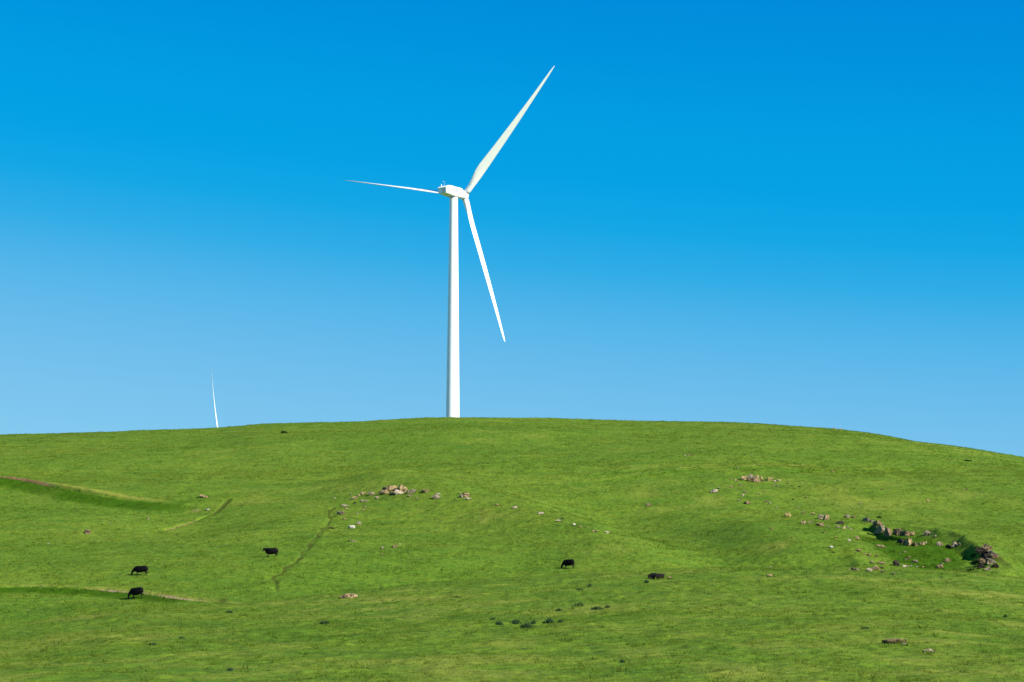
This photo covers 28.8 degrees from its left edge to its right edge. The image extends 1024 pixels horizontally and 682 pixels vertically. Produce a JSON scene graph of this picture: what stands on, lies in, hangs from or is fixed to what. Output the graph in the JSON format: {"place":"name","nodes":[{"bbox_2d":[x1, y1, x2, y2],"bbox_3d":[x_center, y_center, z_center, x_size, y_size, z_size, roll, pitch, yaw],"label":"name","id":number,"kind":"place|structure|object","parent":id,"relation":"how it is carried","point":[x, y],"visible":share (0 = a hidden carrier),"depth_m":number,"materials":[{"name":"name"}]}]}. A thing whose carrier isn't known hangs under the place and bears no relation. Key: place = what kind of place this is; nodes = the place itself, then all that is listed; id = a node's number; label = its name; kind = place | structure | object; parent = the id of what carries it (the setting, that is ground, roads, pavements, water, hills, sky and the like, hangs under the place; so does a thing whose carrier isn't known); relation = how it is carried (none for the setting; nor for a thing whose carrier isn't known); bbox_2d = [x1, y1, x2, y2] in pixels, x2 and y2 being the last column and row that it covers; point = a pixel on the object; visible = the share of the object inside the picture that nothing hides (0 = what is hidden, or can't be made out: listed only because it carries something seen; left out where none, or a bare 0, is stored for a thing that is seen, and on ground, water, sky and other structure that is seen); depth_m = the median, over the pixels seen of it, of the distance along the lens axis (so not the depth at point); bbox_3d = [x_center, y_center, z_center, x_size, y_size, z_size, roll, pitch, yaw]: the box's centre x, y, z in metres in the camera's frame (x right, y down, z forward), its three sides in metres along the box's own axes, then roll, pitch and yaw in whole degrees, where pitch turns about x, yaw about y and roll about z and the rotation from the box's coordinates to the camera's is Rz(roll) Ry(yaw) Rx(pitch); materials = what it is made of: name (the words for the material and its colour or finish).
{"place":"outdoors","nodes":[
{"label":"outdoors","id":0,"kind":"place"},
{"bbox_2d":[0,417,1023,681],"bbox_3d":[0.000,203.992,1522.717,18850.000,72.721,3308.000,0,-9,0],"label":"ground","id":1,"kind":"structure","parent":0,"point":[426,507],"depth_m":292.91,"materials":[{"name":"green plant"}]},
{"bbox_2d":[128,587,143,598],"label":"cow","id":2,"kind":"object","parent":1,"relation":"on","point":[136,591],"visible":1,"depth_m":248.59},
{"bbox_2d":[131,566,147,574],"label":"cow","id":3,"kind":"object","parent":1,"relation":"on","point":[137,569],"visible":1,"depth_m":269.81},
{"bbox_2d":[211,371,217,426],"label":"wind turbine","id":4,"kind":"object","parent":1,"relation":"on","point":[214,403],"visible":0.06,"depth_m":1004.69,"materials":[{"name":"white paint"}]},
{"bbox_2d":[262,548,277,556],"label":"cow","id":5,"kind":"object","parent":1,"relation":"on","point":[268,551],"visible":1,"depth_m":284.07},
{"bbox_2d":[339,593,357,597],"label":"boulder","id":6,"kind":"object","parent":1,"relation":"on","point":[349,595],"visible":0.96,"depth_m":129.72,"materials":[{"name":"beige stone"}]},
{"bbox_2d":[379,490,389,494],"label":"boulder","id":7,"kind":"object","parent":1,"relation":"on","point":[381,492],"visible":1,"depth_m":360.85,"materials":[{"name":"beige stone"}]},
{"bbox_2d":[386,485,396,491],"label":"boulder","id":8,"kind":"object","parent":1,"relation":"on","point":[389,488],"visible":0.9,"depth_m":362.57,"materials":[{"name":"beige stone"}]},
{"bbox_2d":[394,489,403,494],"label":"boulder","id":9,"kind":"object","parent":1,"relation":"on","point":[397,491],"visible":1,"depth_m":358.46,"materials":[{"name":"grey stone"}]},
{"bbox_2d":[394,484,406,493],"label":"boulder","id":10,"kind":"object","parent":1,"relation":"on","point":[402,488],"visible":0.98,"depth_m":359.22,"materials":[{"name":"beige stone"}]},
{"bbox_2d":[406,489,415,492],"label":"boulder","id":11,"kind":"object","parent":1,"relation":"on","point":[411,491],"visible":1,"depth_m":357.66,"materials":[{"name":"grey stone"}]},
{"bbox_2d":[346,67,553,416],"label":"wind turbine","id":12,"kind":"object","parent":1,"relation":"on","point":[453,193],"visible":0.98,"depth_m":604.88,"materials":[{"name":"white paint"}]},
{"bbox_2d":[509,619,519,623],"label":"weed","id":13,"kind":"object","parent":1,"relation":"on","point":[515,621],"visible":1,"depth_m":97.23,"materials":[{"name":"green plant"}]},
{"bbox_2d":[519,622,535,627],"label":"weed","id":14,"kind":"object","parent":1,"relation":"on","point":[526,624],"visible":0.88,"depth_m":93.97,"materials":[{"name":"green plant"}]},
{"bbox_2d":[543,617,555,622],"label":"weed","id":15,"kind":"object","parent":1,"relation":"on","point":[549,620],"visible":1,"depth_m":96.67,"materials":[{"name":"green plant"}]},
{"bbox_2d":[561,559,574,568],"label":"cow","id":16,"kind":"object","parent":1,"relation":"on","point":[567,562],"visible":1,"depth_m":277.86},
{"bbox_2d":[591,606,603,609],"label":"weed","id":17,"kind":"object","parent":1,"relation":"on","point":[597,608],"visible":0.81,"depth_m":105.05,"materials":[{"name":"green plant"}]},
{"bbox_2d":[648,573,664,578],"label":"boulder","id":18,"kind":"object","parent":1,"relation":"on","point":[654,575],"visible":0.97,"depth_m":133.14,"materials":[{"name":"grey stone"}]},
{"bbox_2d":[873,520,882,526],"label":"boulder","id":19,"kind":"object","parent":1,"relation":"on","point":[877,523],"visible":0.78,"depth_m":324.80,"materials":[{"name":"grey stone"}]},
{"bbox_2d":[875,525,884,534],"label":"boulder","id":20,"kind":"object","parent":1,"relation":"on","point":[879,529],"visible":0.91,"depth_m":320.37,"materials":[{"name":"grey stone"}]},
{"bbox_2d":[884,527,891,537],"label":"boulder","id":21,"kind":"object","parent":1,"relation":"on","point":[887,532],"visible":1,"depth_m":316.62,"materials":[{"name":"grey stone"}]},
{"bbox_2d":[882,639,906,643],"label":"boulder","id":22,"kind":"object","parent":1,"relation":"on","point":[888,641],"visible":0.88,"depth_m":81.74,"materials":[{"name":"grey stone"}]},
{"bbox_2d":[893,560,899,565],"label":"boulder","id":23,"kind":"object","parent":1,"relation":"on","point":[896,562],"visible":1,"depth_m":278.49,"materials":[{"name":"grey stone"}]},
{"bbox_2d":[892,528,902,535],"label":"boulder","id":24,"kind":"object","parent":1,"relation":"on","point":[896,531],"visible":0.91,"depth_m":316.05,"materials":[{"name":"grey stone"}]},
{"bbox_2d":[899,530,910,536],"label":"boulder","id":25,"kind":"object","parent":1,"relation":"on","point":[905,533],"visible":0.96,"depth_m":314.53,"materials":[{"name":"grey stone"}]},
{"bbox_2d":[902,538,911,545],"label":"boulder","id":26,"kind":"object","parent":1,"relation":"on","point":[907,542],"visible":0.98,"depth_m":300.10,"materials":[{"name":"beige stone"}]},
{"bbox_2d":[977,558,985,563],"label":"boulder","id":27,"kind":"object","parent":1,"relation":"on","point":[981,560],"visible":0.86,"depth_m":278.64,"materials":[{"name":"grey stone"}]},
{"bbox_2d":[978,549,987,556],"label":"boulder","id":28,"kind":"object","parent":1,"relation":"on","point":[982,552],"visible":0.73,"depth_m":284.41,"materials":[{"name":"grey stone"}]},
{"bbox_2d":[978,544,989,551],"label":"boulder","id":29,"kind":"object","parent":1,"relation":"on","point":[984,546],"visible":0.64,"depth_m":287.31,"materials":[{"name":"grey stone"}]},
{"bbox_2d":[982,554,990,558],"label":"boulder","id":30,"kind":"object","parent":1,"relation":"on","point":[985,556],"visible":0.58,"depth_m":281.71,"materials":[{"name":"grey stone"}]},
{"bbox_2d":[985,558,995,564],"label":"boulder","id":31,"kind":"object","parent":1,"relation":"on","point":[989,561],"visible":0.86,"depth_m":277.09,"materials":[{"name":"grey stone"}]},
{"bbox_2d":[989,553,998,558],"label":"boulder","id":32,"kind":"object","parent":1,"relation":"on","point":[994,555],"visible":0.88,"depth_m":280.70,"materials":[{"name":"grey stone"}]},
{"bbox_2d":[0,0,1023,456],"label":"sky","id":33,"kind":"structure","parent":0,"point":[807,213],"materials":[{"name":"blue"}]}
]}

